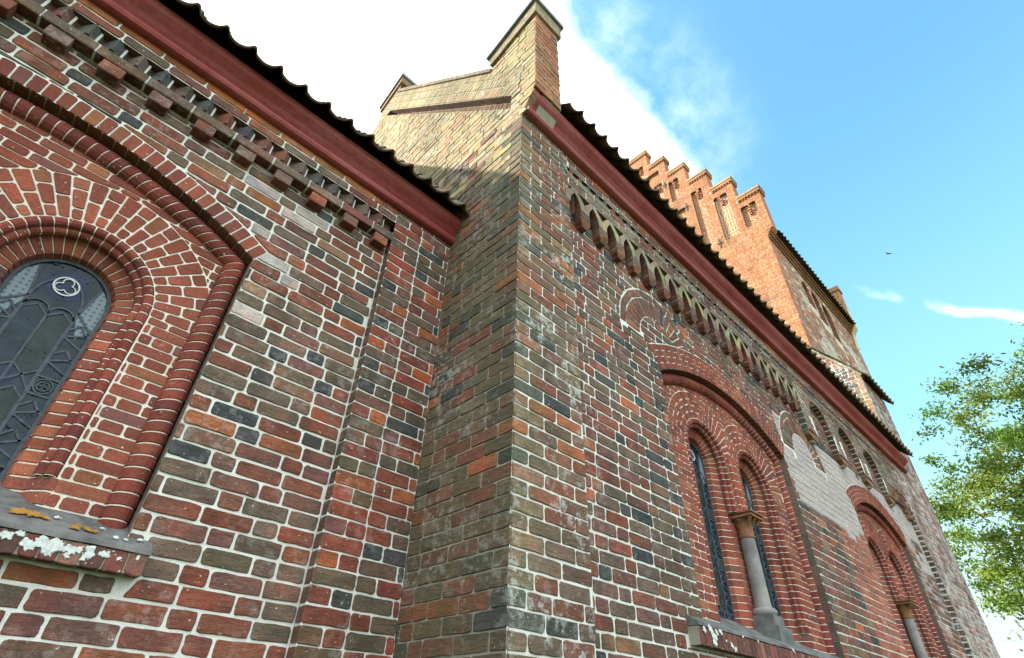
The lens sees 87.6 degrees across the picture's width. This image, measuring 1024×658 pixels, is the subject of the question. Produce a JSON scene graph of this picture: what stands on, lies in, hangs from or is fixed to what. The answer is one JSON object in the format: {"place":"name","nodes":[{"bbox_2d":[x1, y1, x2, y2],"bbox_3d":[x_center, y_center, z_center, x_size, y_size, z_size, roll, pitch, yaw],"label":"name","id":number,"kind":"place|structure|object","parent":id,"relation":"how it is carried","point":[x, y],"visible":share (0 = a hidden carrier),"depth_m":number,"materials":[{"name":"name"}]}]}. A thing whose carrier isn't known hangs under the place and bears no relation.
{"place":"outdoors","nodes":[
{"label":"outdoors","id":0,"kind":"place"},
{"bbox_2d":[183,0,1023,657],"label":"sky","id":1,"kind":"structure","parent":0,"point":[867,129],"materials":[{"name":"blue"}]},
{"bbox_2d":[629,149,871,377],"bbox_3d":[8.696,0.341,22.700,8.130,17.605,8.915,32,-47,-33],"label":"church tower","id":2,"kind":"structure","parent":0,"point":[746,239],"depth_m":19.51,"materials":[{"name":"orange brick"}]},
{"label":"ground","id":3,"kind":"structure","parent":0,"visible":0},
{"bbox_2d":[0,0,469,657],"bbox_3d":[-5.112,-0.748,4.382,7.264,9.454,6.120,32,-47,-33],"label":"church chancel","id":4,"kind":"structure","parent":3,"relation":"on","point":[214,270],"depth_m":3.18,"materials":[{"name":"brick"}]},
{"bbox_2d":[0,54,267,578],"bbox_3d":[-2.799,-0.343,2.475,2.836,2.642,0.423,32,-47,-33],"label":"arched window","id":5,"kind":"structure","parent":4,"relation":"in","point":[117,287],"depth_m":2.98,"materials":[{"name":"red brick"}]},
{"bbox_2d":[289,0,983,657],"bbox_3d":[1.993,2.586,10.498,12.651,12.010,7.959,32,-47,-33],"label":"church nave","id":6,"kind":"structure","parent":3,"relation":"on","point":[655,426],"depth_m":5.04,"materials":[{"name":"brick"}]},
{"bbox_2d":[649,343,844,657],"bbox_3d":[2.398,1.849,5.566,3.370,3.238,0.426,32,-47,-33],"label":"twin window","id":7,"kind":"structure","parent":6,"relation":"in","point":[761,592],"depth_m":5.57,"materials":[{"name":"red brick"}]},
{"bbox_2d":[845,484,951,657],"bbox_3d":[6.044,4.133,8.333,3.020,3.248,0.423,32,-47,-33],"label":"twin window","id":8,"kind":"structure","parent":6,"relation":"in","point":[920,631],"depth_m":8.68,"materials":[{"name":"red brick"}]},
{"bbox_2d":[806,345,999,657],"bbox_3d":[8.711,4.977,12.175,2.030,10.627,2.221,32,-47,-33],"label":"stair turret","id":9,"kind":"object","parent":3,"relation":"on","point":[868,391],"visible":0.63,"depth_m":12.11,"materials":[{"name":"brick"}]},
{"bbox_2d":[908,315,1023,650],"bbox_3d":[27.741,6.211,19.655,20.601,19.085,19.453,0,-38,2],"label":"oak tree","id":10,"kind":"object","parent":3,"relation":"on","point":[1009,438],"visible":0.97,"depth_m":23.83,"materials":[{"name":"green plant"}]}
]}

